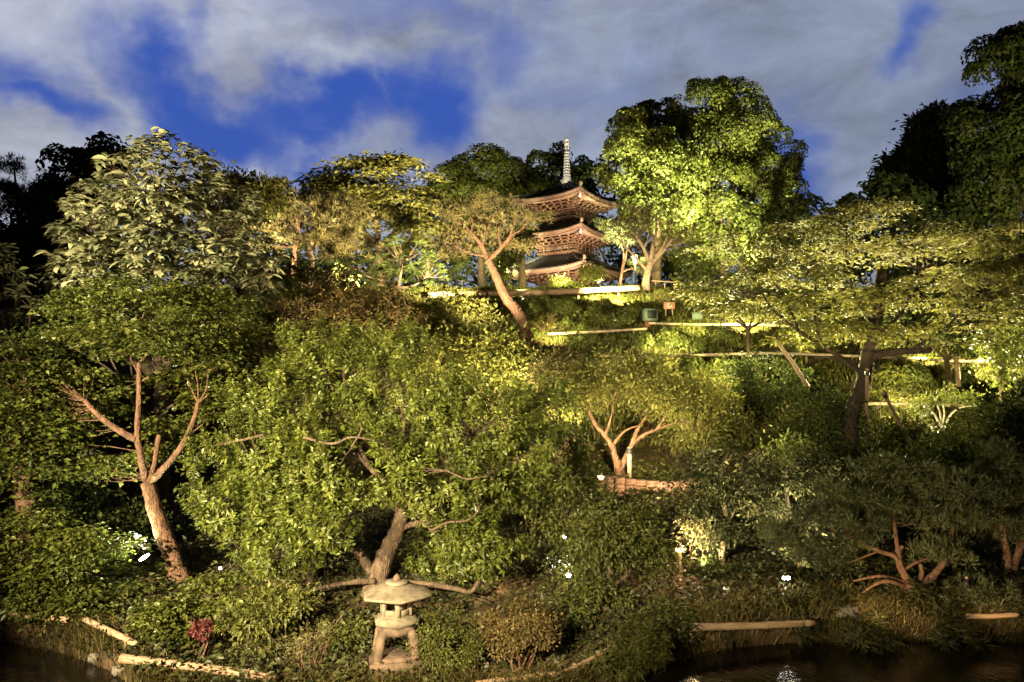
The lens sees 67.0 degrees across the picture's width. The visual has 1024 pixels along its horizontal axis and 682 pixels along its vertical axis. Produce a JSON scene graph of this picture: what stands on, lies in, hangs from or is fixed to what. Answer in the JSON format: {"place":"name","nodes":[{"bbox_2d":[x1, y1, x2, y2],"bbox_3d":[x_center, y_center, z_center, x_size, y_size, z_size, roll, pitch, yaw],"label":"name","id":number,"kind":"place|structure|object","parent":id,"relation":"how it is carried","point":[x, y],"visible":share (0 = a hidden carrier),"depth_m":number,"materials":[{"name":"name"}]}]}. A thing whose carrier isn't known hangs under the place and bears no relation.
{"place":"outdoors","nodes":[
{"label":"outdoors","id":0,"kind":"place"},
{"bbox_2d":[0,282,1023,681],"bbox_3d":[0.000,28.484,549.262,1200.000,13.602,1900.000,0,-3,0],"label":"ground","id":1,"kind":"structure","parent":0,"point":[756,638],"depth_m":19.28,"materials":[{"name":"green plant"}]},
{"bbox_2d":[0,242,51,536],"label":"tree","id":2,"kind":"object","parent":1,"relation":"on","point":[14,279],"visible":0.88,"depth_m":22.04,"materials":[{"name":"green plant"}]},
{"bbox_2d":[0,151,65,363],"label":"cloud pine tree","id":3,"kind":"object","parent":1,"relation":"on","point":[7,186],"visible":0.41,"depth_m":38.09,"materials":[{"name":"green plant"}]},
{"bbox_2d":[0,189,100,435],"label":"evergreen tree","id":4,"kind":"object","parent":1,"relation":"on","point":[26,237],"visible":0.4,"depth_m":32.17,"materials":[{"name":"green plant"}]},
{"bbox_2d":[0,328,103,594],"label":"maple tree","id":5,"kind":"object","parent":1,"relation":"on","point":[19,467],"visible":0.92,"depth_m":17.17,"materials":[{"name":"green plant"}]},
{"bbox_2d":[20,131,146,403],"bbox_3d":[-20.219,-3.348,36.150,5.736,12.718,4.143,0,-3,0],"label":"evergreen tree","id":6,"kind":"object","parent":1,"relation":"on","point":[79,165],"visible":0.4,"depth_m":35.39,"materials":[{"name":"green plant"}]},
{"bbox_2d":[56,436,126,510],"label":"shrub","id":7,"kind":"object","parent":1,"relation":"on","point":[95,480],"visible":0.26,"depth_m":20.77,"materials":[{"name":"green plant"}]},
{"bbox_2d":[0,503,186,636],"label":"shrub","id":8,"kind":"object","parent":1,"relation":"on","point":[73,550],"visible":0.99,"depth_m":16.25,"materials":[{"name":"green plant"}]},
{"bbox_2d":[81,616,139,647],"bbox_3d":[-7.992,5.907,15.373,2.009,0.527,0.196,-2,-4,35],"label":"log edging","id":9,"kind":"object","parent":1,"relation":"on","point":[118,635],"visible":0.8,"depth_m":15.19,"materials":[{"name":"beige wood"}]},
{"bbox_2d":[31,461,192,561],"bbox_3d":[-10.377,4.524,19.736,4.329,2.888,2.778,0,-3,0],"label":"dark shrub","id":10,"kind":"object","parent":1,"relation":"on","point":[79,507],"visible":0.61,"depth_m":19.45,"materials":[{"name":"green plant"}]},
{"bbox_2d":[1,315,265,582],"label":"pruned maple tree","id":11,"kind":"object","parent":1,"relation":"on","point":[153,342],"visible":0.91,"depth_m":17.93,"materials":[{"name":"green plant"}]},
{"bbox_2d":[103,554,178,584],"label":"fern","id":12,"kind":"object","parent":1,"relation":"on","point":[135,568],"visible":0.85,"depth_m":17.60,"materials":[{"name":"green plant"}]},
{"bbox_2d":[3,271,286,539],"bbox_3d":[-9.967,1.812,20.251,7.954,7.198,4.639,0,-3,0],"label":"maple tree","id":13,"kind":"object","parent":1,"relation":"on","point":[172,299],"visible":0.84,"depth_m":20.11,"materials":[{"name":"green plant"}]},
{"bbox_2d":[32,126,289,520],"bbox_3d":[-10.653,-0.518,23.396,6.365,11.862,5.581,-2,-4,37],"label":"magnolia tree","id":14,"kind":"object","parent":1,"relation":"on","point":[116,250],"visible":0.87,"depth_m":22.93,"materials":[{"name":"green plant"}]},
{"bbox_2d":[118,653,278,681],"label":"log edging","id":15,"kind":"object","parent":1,"relation":"on","point":[165,664],"visible":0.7,"depth_m":13.95,"materials":[{"name":"beige wood"}]},
{"bbox_2d":[114,569,287,652],"bbox_3d":[-6.295,5.388,15.573,3.306,1.499,2.303,0,-3,0],"label":"maple shrub","id":16,"kind":"object","parent":1,"relation":"on","point":[160,616],"visible":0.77,"depth_m":15.20,"materials":[{"name":"green plant"}]},
{"bbox_2d":[187,618,214,658],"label":"azalea shrub","id":17,"kind":"object","parent":1,"relation":"on","point":[195,633],"visible":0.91,"depth_m":14.68,"materials":[{"name":"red plant"}]},
{"bbox_2d":[200,159,307,274],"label":"broadleaf tree","id":18,"kind":"object","parent":1,"relation":"on","point":[271,198],"visible":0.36,"depth_m":49.94,"materials":[{"name":"green plant"}]},
{"bbox_2d":[207,576,371,659],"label":"shrub","id":19,"kind":"object","parent":1,"relation":"on","point":[266,612],"visible":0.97,"depth_m":14.66,"materials":[{"name":"green plant"}]},
{"bbox_2d":[251,173,344,277],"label":"pine tree","id":20,"kind":"object","parent":1,"relation":"on","point":[309,195],"visible":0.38,"depth_m":54.79,"materials":[{"name":"green plant"}]},
{"bbox_2d":[243,242,368,338],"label":"shrub","id":21,"kind":"object","parent":1,"relation":"on","point":[298,275],"visible":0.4,"depth_m":44.57,"materials":[{"name":"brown plant"}]},
{"bbox_2d":[282,614,336,675],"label":"dead shrub","id":22,"kind":"object","parent":1,"relation":"on","point":[299,649],"visible":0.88,"depth_m":14.04,"materials":[{"name":"plant"}]},
{"bbox_2d":[273,192,389,305],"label":"pine tree","id":23,"kind":"object","parent":1,"relation":"on","point":[330,221],"visible":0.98,"depth_m":50.49,"materials":[{"name":"green plant"}]},
{"bbox_2d":[222,213,473,287],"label":"evergreen tree","id":24,"kind":"object","parent":1,"relation":"on","point":[411,276],"visible":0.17,"depth_m":65.23,"materials":[{"name":"green plant"}]},
{"bbox_2d":[274,262,434,423],"bbox_3d":[-7.202,0.054,34.047,6.208,7.207,4.720,2,-4,-33],"label":"shrub","id":25,"kind":"object","parent":1,"relation":"on","point":[327,296],"visible":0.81,"depth_m":33.50,"materials":[{"name":"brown plant"}]},
{"bbox_2d":[212,537,519,595],"bbox_3d":[-3.273,5.343,18.245,7.584,1.393,2.585,0,-3,0],"label":"shrub","id":26,"kind":"object","parent":1,"relation":"on","point":[331,563],"visible":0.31,"depth_m":17.93,"materials":[{"name":"green plant"}]},
{"bbox_2d":[292,148,459,286],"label":"zelkova tree","id":27,"kind":"object","parent":1,"relation":"on","point":[406,214],"visible":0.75,"depth_m":59.36,"materials":[{"name":"green plant"}]},
{"bbox_2d":[173,309,583,603],"bbox_3d":[-2.788,2.470,17.104,8.806,6.555,4.673,0,-3,0],"label":"cherry tree","id":28,"kind":"object","parent":1,"relation":"on","point":[255,486],"visible":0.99,"depth_m":16.34,"materials":[{"name":"green plant"}]},
{"bbox_2d":[335,233,449,301],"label":"broadleaf tree","id":29,"kind":"object","parent":1,"relation":"on","point":[424,271],"visible":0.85,"depth_m":52.11,"materials":[{"name":"green plant"}]},
{"bbox_2d":[363,574,430,680],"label":"stone lantern","id":30,"kind":"object","parent":1,"relation":"on","point":[397,616],"visible":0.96,"depth_m":13.83,"materials":[{"name":"beige stone"}]},
{"bbox_2d":[386,276,510,348],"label":"shrub","id":31,"kind":"object","parent":1,"relation":"on","point":[449,311],"visible":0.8,"depth_m":42.31,"materials":[{"name":"green plant"}]},
{"bbox_2d":[403,604,500,678],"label":"azalea shrub","id":32,"kind":"object","parent":1,"relation":"on","point":[431,643],"visible":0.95,"depth_m":13.91,"materials":[{"name":"green plant"}]},
{"bbox_2d":[406,206,544,287],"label":"evergreen tree","id":33,"kind":"object","parent":1,"relation":"on","point":[472,272],"visible":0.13,"depth_m":91.56,"materials":[{"name":"green plant"}]},
{"bbox_2d":[424,142,551,286],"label":"evergreen tree","id":34,"kind":"object","parent":1,"relation":"on","point":[460,172],"visible":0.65,"depth_m":82.47,"materials":[{"name":"green plant"}]},
{"bbox_2d":[426,186,554,345],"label":"pine tree","id":35,"kind":"object","parent":1,"relation":"on","point":[451,239],"visible":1,"depth_m":44.03,"materials":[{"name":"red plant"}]},
{"bbox_2d":[483,245,523,286],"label":"shrub","id":36,"kind":"object","parent":1,"relation":"on","point":[504,262],"visible":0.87,"depth_m":56.90,"materials":[{"name":"green plant"}]},
{"bbox_2d":[387,318,621,408],"bbox_3d":[-0.475,1.308,35.997,11.043,4.717,5.376,0,-3,0],"label":"shrub","id":37,"kind":"object","parent":1,"relation":"on","point":[475,353],"visible":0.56,"depth_m":35.34,"materials":[{"name":"green plant"}]},
{"bbox_2d":[0,453,1023,681],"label":"ground cover","id":38,"kind":"object","parent":1,"relation":"on","point":[762,565],"visible":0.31,"depth_m":17.68,"materials":[{"name":"green plant"}]},
{"bbox_2d":[0,573,1023,681],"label":"bank grass","id":39,"kind":"structure","parent":1,"relation":"on","point":[76,634],"depth_m":15.91,"materials":[{"name":"green plant"}]},
{"bbox_2d":[965,612,1019,618],"bbox_3d":[10.163,5.805,16.346,1.122,0.139,0.126,0,-3,-1],"label":"log edging","id":40,"kind":"object","parent":39,"relation":"on","point":[993,615],"visible":1,"depth_m":16.31,"materials":[{"name":"brown wood"}]},
{"bbox_2d":[491,226,541,287],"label":"broadleaf tree","id":41,"kind":"object","parent":1,"relation":"on","point":[526,233],"visible":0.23,"depth_m":63.11,"materials":[{"name":"green plant"}]},
{"bbox_2d":[472,590,563,674],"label":"azalea shrub","id":42,"kind":"object","parent":1,"relation":"on","point":[535,631],"visible":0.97,"depth_m":14.01,"materials":[{"name":"green plant"}]},
{"bbox_2d":[428,285,638,298],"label":"log rail","id":43,"kind":"object","parent":1,"relation":"on","point":[579,291],"visible":0.59,"depth_m":53.53,"materials":[{"name":"wood"}]},
{"bbox_2d":[516,141,572,192],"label":"evergreen tree","id":44,"kind":"object","parent":1,"relation":"on","point":[554,161],"visible":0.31,"depth_m":97.38,"materials":[{"name":"green plant"}]},
{"bbox_2d":[513,347,590,419],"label":"shrub","id":45,"kind":"object","parent":1,"relation":"on","point":[565,356],"visible":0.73,"depth_m":33.68,"materials":[{"name":"green plant"}]},
{"bbox_2d":[528,311,575,337],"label":"shrub","id":46,"kind":"object","parent":1,"relation":"on","point":[553,326],"visible":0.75,"depth_m":45.91,"materials":[{"name":"green plant"}]},
{"bbox_2d":[525,405,608,534],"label":"shrub","id":47,"kind":"object","parent":1,"relation":"on","point":[579,454],"visible":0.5,"depth_m":20.07,"materials":[{"name":"green plant"}]},
{"bbox_2d":[507,137,633,287],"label":"pagoda","id":48,"kind":"object","parent":1,"relation":"on","point":[569,237],"visible":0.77,"depth_m":70.94,"materials":[{"name":"brown wood"}]},
{"bbox_2d":[567,331,601,349],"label":"shrub","id":49,"kind":"object","parent":1,"relation":"on","point":[586,340],"visible":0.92,"depth_m":43.28,"materials":[{"name":"green plant"}]},
{"bbox_2d":[570,305,606,324],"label":"shrub","id":50,"kind":"object","parent":1,"relation":"on","point":[590,313],"visible":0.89,"depth_m":47.13,"materials":[{"name":"green plant"}]},
{"bbox_2d":[572,257,610,286],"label":"clipped shrub","id":51,"kind":"object","parent":1,"relation":"on","point":[593,273],"visible":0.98,"depth_m":60.84,"materials":[{"name":"green plant"}]},
{"bbox_2d":[570,154,619,250],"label":"evergreen tree","id":52,"kind":"object","parent":1,"relation":"on","point":[581,171],"visible":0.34,"depth_m":93.93,"materials":[{"name":"green plant"}]},
{"bbox_2d":[519,461,690,634],"bbox_3d":[1.985,4.450,16.830,3.318,3.633,3.002,-3,-4,43],"label":"camellia tree","id":53,"kind":"object","parent":1,"relation":"on","point":[593,534],"visible":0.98,"depth_m":16.27,"materials":[{"name":"green plant"}]},
{"bbox_2d":[596,334,632,353],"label":"shrub","id":54,"kind":"object","parent":1,"relation":"on","point":[621,340],"visible":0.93,"depth_m":42.66,"materials":[{"name":"green plant"}]},
{"bbox_2d":[601,307,634,328],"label":"shrub","id":55,"kind":"object","parent":1,"relation":"on","point":[620,318],"visible":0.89,"depth_m":47.01,"materials":[{"name":"green plant"}]},
{"bbox_2d":[587,217,658,284],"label":"pine tree","id":56,"kind":"object","parent":1,"relation":"on","point":[610,233],"visible":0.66,"depth_m":63.18,"materials":[{"name":"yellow plant"}]},
{"bbox_2d":[580,607,675,681],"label":"shrub","id":57,"kind":"object","parent":1,"relation":"on","point":[648,644],"visible":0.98,"depth_m":14.15,"materials":[{"name":"green plant"}]},
{"bbox_2d":[624,330,655,349],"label":"shrub","id":58,"kind":"object","parent":1,"relation":"on","point":[644,340],"visible":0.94,"depth_m":42.82,"materials":[{"name":"green plant"}]},
{"bbox_2d":[542,341,747,477],"bbox_3d":[4.888,2.711,29.250,7.782,5.350,4.216,0,-3,0],"label":"crape myrtle tree","id":59,"kind":"object","parent":1,"relation":"on","point":[642,380],"visible":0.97,"depth_m":28.74,"materials":[{"name":"green plant"}]},
{"bbox_2d":[594,474,703,497],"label":"stone wall","id":60,"kind":"structure","parent":1,"relation":"on","point":[625,484],"depth_m":27.25,"materials":[{"name":"stone"}]},
{"bbox_2d":[591,105,710,286],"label":"camphor tree","id":61,"kind":"object","parent":1,"relation":"on","point":[653,166],"visible":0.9,"depth_m":65.47,"materials":[{"name":"green plant"}]},
{"bbox_2d":[602,197,710,290],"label":"crape myrtle tree","id":62,"kind":"object","parent":1,"relation":"on","point":[650,261],"visible":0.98,"depth_m":55.86,"materials":[{"name":"bright leaf"},{"name":"pale bark"}]},
{"bbox_2d":[589,211,732,286],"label":"evergreen tree","id":63,"kind":"object","parent":1,"relation":"on","point":[617,261],"visible":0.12,"depth_m":89.14,"materials":[{"name":"green plant"}]},
{"bbox_2d":[620,593,702,649],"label":"shrub","id":64,"kind":"object","parent":1,"relation":"on","point":[671,629],"visible":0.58,"depth_m":15.43,"materials":[{"name":"green plant"}]},
{"bbox_2d":[634,97,692,275],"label":"evergreen tree","id":65,"kind":"object","parent":1,"relation":"on","point":[656,118],"visible":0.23,"depth_m":75.89,"materials":[{"name":"green plant"}]},
{"bbox_2d":[653,326,690,348],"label":"shrub","id":66,"kind":"object","parent":1,"relation":"on","point":[674,339],"visible":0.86,"depth_m":43.56,"materials":[{"name":"green plant"}]},
{"bbox_2d":[324,283,1023,446],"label":"slope grass","id":67,"kind":"structure","parent":1,"relation":"on","point":[622,295],"depth_m":42.62,"materials":[{"name":"green plant"}]},
{"bbox_2d":[672,354,707,374],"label":"shrub","id":68,"kind":"object","parent":1,"relation":"on","point":[694,361],"visible":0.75,"depth_m":39.30,"materials":[{"name":"green plant"}]},
{"bbox_2d":[674,331,714,353],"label":"shrub","id":69,"kind":"object","parent":1,"relation":"on","point":[698,344],"visible":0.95,"depth_m":42.85,"materials":[{"name":"green plant"}]},
{"bbox_2d":[670,507,728,557],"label":"sapling","id":70,"kind":"object","parent":1,"relation":"on","point":[689,535],"visible":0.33,"depth_m":18.98,"materials":[{"name":"plant"}]},
{"bbox_2d":[670,544,738,579],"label":"shrub","id":71,"kind":"object","parent":1,"relation":"on","point":[702,565],"visible":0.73,"depth_m":18.13,"materials":[{"name":"green plant"}]},
{"bbox_2d":[652,438,790,565],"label":"camellia tree","id":72,"kind":"object","parent":1,"relation":"on","point":[703,513],"visible":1,"depth_m":18.24,"materials":[{"name":"green plant"}]},
{"bbox_2d":[704,325,740,345],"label":"shrub","id":73,"kind":"object","parent":1,"relation":"on","point":[729,332],"visible":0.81,"depth_m":43.32,"materials":[{"name":"green plant"}]},
{"bbox_2d":[651,75,810,284],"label":"camphor tree","id":74,"kind":"object","parent":1,"relation":"on","point":[743,172],"visible":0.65,"depth_m":70.79,"materials":[{"name":"green plant"}]},
{"bbox_2d":[655,381,823,463],"bbox_3d":[9.727,3.302,31.043,8.268,3.429,3.591,0,-3,0],"label":"shrub","id":75,"kind":"object","parent":1,"relation":"on","point":[743,430],"visible":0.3,"depth_m":30.48,"materials":[{"name":"green plant"}]},
{"bbox_2d":[728,329,765,351],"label":"shrub","id":76,"kind":"object","parent":1,"relation":"on","point":[741,342],"visible":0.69,"depth_m":42.91,"materials":[{"name":"green plant"}]},
{"bbox_2d":[687,619,816,630],"bbox_3d":[4.968,5.866,15.993,2.832,0.228,0.188,1,-3,-11],"label":"log edging","id":77,"kind":"object","parent":1,"relation":"on","point":[723,626],"visible":0.9,"depth_m":15.95,"materials":[{"name":"wood"}]},
{"bbox_2d":[666,236,857,357],"bbox_3d":[12.760,-1.923,40.065,9.500,6.990,5.160,0,-3,0],"label":"broadleaf tree","id":78,"kind":"object","parent":1,"relation":"on","point":[706,270],"visible":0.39,"depth_m":39.79,"materials":[{"name":"green plant"}]},
{"bbox_2d":[599,352,926,364],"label":"bamboo rail","id":79,"kind":"object","parent":1,"relation":"on","point":[806,355],"visible":0.45,"depth_m":41.13,"materials":[{"name":"brown wood"}]},
{"bbox_2d":[713,350,817,437],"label":"clipped shrub","id":80,"kind":"object","parent":1,"relation":"on","point":[767,400],"visible":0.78,"depth_m":32.40,"materials":[{"name":"green plant"}]},
{"bbox_2d":[742,418,832,507],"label":"sapling","id":81,"kind":"object","parent":1,"relation":"on","point":[799,443],"visible":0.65,"depth_m":24.67,"materials":[{"name":"green plant"}]},
{"bbox_2d":[721,440,854,544],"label":"camellia tree","id":82,"kind":"object","parent":1,"relation":"on","point":[807,497],"visible":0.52,"depth_m":20.82,"materials":[{"name":"green plant"}]},
{"bbox_2d":[748,369,908,469],"bbox_3d":[11.525,3.347,28.489,5.735,4.641,4.050,0,-3,0],"label":"shrub","id":83,"kind":"object","parent":1,"relation":"on","point":[829,423],"visible":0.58,"depth_m":27.81,"materials":[{"name":"green plant"}]},
{"bbox_2d":[744,220,914,286],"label":"evergreen tree","id":84,"kind":"object","parent":1,"relation":"on","point":[866,239],"visible":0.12,"depth_m":60.68,"materials":[{"name":"green plant"}]},
{"bbox_2d":[667,196,1023,476],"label":"zelkova tree","id":85,"kind":"object","parent":1,"relation":"on","point":[876,299],"visible":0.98,"depth_m":27.26,"materials":[{"name":"green plant"}]},
{"bbox_2d":[740,449,1011,596],"bbox_3d":[8.217,4.098,17.226,5.829,3.379,2.336,0,-3,0],"label":"pine tree","id":86,"kind":"object","parent":1,"relation":"on","point":[951,484],"visible":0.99,"depth_m":17.05,"materials":[{"name":"green plant"}]},
{"bbox_2d":[788,425,979,519],"bbox_3d":[11.350,4.080,23.786,5.714,2.998,3.642,0,-3,0],"label":"shrub","id":87,"kind":"object","parent":1,"relation":"on","point":[853,452],"visible":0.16,"depth_m":23.46,"materials":[{"name":"green plant"}]},
{"bbox_2d":[758,570,1023,654],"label":"reed shrub","id":88,"kind":"object","parent":1,"relation":"on","point":[857,635],"visible":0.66,"depth_m":16.26,"materials":[{"name":"green plant"}]},
{"bbox_2d":[871,362,910,385],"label":"shrub","id":89,"kind":"object","parent":1,"relation":"on","point":[897,371],"visible":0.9,"depth_m":37.81,"materials":[{"name":"green plant"}]},
{"bbox_2d":[766,170,1023,317],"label":"evergreen tree","id":90,"kind":"object","parent":1,"relation":"on","point":[887,187],"visible":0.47,"depth_m":47.38,"materials":[{"name":"green plant"}]},
{"bbox_2d":[861,398,948,456],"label":"shrub","id":91,"kind":"object","parent":1,"relation":"on","point":[914,434],"visible":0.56,"depth_m":31.15,"materials":[{"name":"green plant"}]},
{"bbox_2d":[896,363,936,386],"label":"shrub","id":92,"kind":"object","parent":1,"relation":"on","point":[917,375],"visible":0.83,"depth_m":37.89,"materials":[{"name":"green plant"}]},
{"bbox_2d":[857,98,983,276],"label":"conifer tree","id":93,"kind":"object","parent":1,"relation":"on","point":[921,150],"visible":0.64,"depth_m":59.43,"materials":[{"name":"green plant"}]},
{"bbox_2d":[850,252,1023,402],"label":"broadleaf tree","id":94,"kind":"object","parent":1,"relation":"on","point":[916,317],"visible":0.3,"depth_m":35.70,"materials":[{"name":"green plant"}]},
{"bbox_2d":[851,225,1023,296],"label":"evergreen tree","id":95,"kind":"object","parent":1,"relation":"on","point":[901,270],"visible":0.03,"depth_m":55.88,"materials":[{"name":"green plant"}]},
{"bbox_2d":[905,381,985,431],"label":"shrub","id":96,"kind":"object","parent":1,"relation":"on","point":[931,402],"visible":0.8,"depth_m":32.82,"materials":[{"name":"green plant"}]},
{"bbox_2d":[891,380,1023,511],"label":"evergreen tree","id":97,"kind":"object","parent":1,"relation":"on","point":[1009,421],"visible":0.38,"depth_m":24.53,"materials":[{"name":"green plant"}]},
{"bbox_2d":[942,366,978,389],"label":"shrub","id":98,"kind":"object","parent":1,"relation":"on","point":[968,376],"visible":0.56,"depth_m":37.88,"materials":[{"name":"green plant"}]},
{"bbox_2d":[924,434,1023,575],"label":"pine tree","id":99,"kind":"object","parent":1,"relation":"on","point":[1000,466],"visible":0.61,"depth_m":17.75,"materials":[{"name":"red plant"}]},
{"bbox_2d":[936,20,1023,330],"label":"evergreen tree","id":100,"kind":"object","parent":1,"relation":"on","point":[993,153],"visible":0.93,"depth_m":45.57,"materials":[{"name":"green plant"}]},
{"bbox_2d":[940,571,1023,619],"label":"shrub","id":101,"kind":"object","parent":1,"relation":"on","point":[991,589],"visible":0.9,"depth_m":16.64,"materials":[{"name":"green plant"}]},
{"bbox_2d":[971,255,1023,427],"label":"broadleaf tree","id":102,"kind":"object","parent":1,"relation":"on","point":[1003,360],"visible":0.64,"depth_m":32.83,"materials":[{"name":"green plant"}]},
{"bbox_2d":[0,640,1023,681],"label":"pond","id":103,"kind":"structure","parent":0,"point":[832,662],"depth_m":14.99,"materials":[{"name":"black liquid"}]},
{"bbox_2d":[0,0,1023,288],"label":"sky","id":104,"kind":"structure","parent":0,"point":[280,87],"materials":[{"name":"blue"}]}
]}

